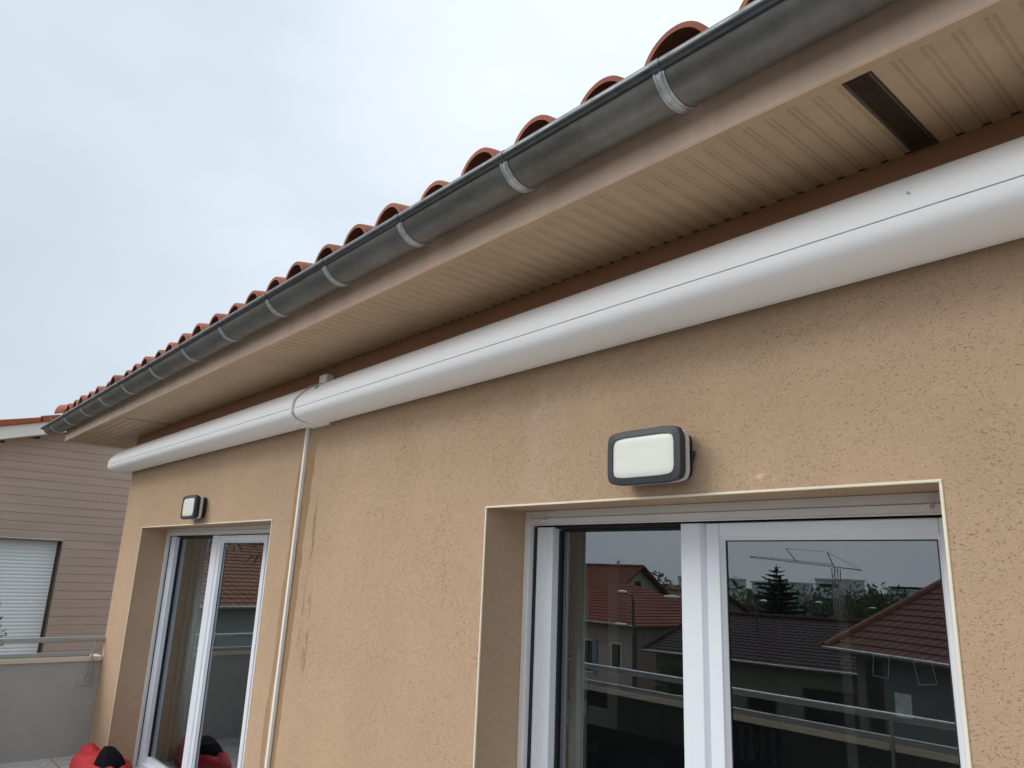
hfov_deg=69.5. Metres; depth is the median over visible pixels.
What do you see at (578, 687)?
curtain
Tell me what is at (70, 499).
neighbour house
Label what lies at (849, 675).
interior post
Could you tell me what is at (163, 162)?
sky
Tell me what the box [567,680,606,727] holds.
sideboard
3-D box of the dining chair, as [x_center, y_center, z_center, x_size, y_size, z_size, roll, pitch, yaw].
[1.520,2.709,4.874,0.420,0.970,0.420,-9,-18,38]
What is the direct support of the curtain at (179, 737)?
hanging from the house at (877, 424)
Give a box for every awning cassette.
[107,388,309,472]
[291,136,1023,428]
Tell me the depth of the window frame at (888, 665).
2.37 m
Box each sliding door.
[132,524,270,767]
[517,492,967,767]
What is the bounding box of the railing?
[0,635,105,685]
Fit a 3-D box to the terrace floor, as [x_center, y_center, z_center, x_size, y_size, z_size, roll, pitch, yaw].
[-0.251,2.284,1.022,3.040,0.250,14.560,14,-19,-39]
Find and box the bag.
[69,743,132,767]
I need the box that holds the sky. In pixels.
[0,0,742,539]
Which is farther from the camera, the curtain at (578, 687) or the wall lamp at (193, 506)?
the wall lamp at (193, 506)
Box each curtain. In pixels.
[171,539,212,762]
[568,533,589,767]
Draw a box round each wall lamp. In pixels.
[180,495,206,519]
[607,426,694,485]
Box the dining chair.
[732,708,781,767]
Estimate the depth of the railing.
7.05 m
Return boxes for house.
[0,414,132,655]
[41,0,1023,767]
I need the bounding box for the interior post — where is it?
[833,541,862,767]
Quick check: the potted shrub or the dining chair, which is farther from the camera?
the potted shrub
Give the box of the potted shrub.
[0,603,6,646]
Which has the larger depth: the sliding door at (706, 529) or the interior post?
the interior post
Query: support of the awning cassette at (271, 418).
attached to the house at (877, 424)
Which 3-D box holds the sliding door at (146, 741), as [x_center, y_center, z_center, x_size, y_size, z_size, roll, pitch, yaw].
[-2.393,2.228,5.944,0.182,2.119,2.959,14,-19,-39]
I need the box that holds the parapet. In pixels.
[0,654,102,763]
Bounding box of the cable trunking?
[264,427,310,767]
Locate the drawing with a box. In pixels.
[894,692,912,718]
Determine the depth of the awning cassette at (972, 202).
2.29 m
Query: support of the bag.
on the terrace floor
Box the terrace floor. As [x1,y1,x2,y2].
[0,755,137,767]
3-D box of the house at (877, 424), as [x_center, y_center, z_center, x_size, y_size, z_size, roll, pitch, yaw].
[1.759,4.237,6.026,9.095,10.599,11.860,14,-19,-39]
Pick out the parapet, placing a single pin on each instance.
(46, 707)
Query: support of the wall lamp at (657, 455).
attached to the house at (877, 424)

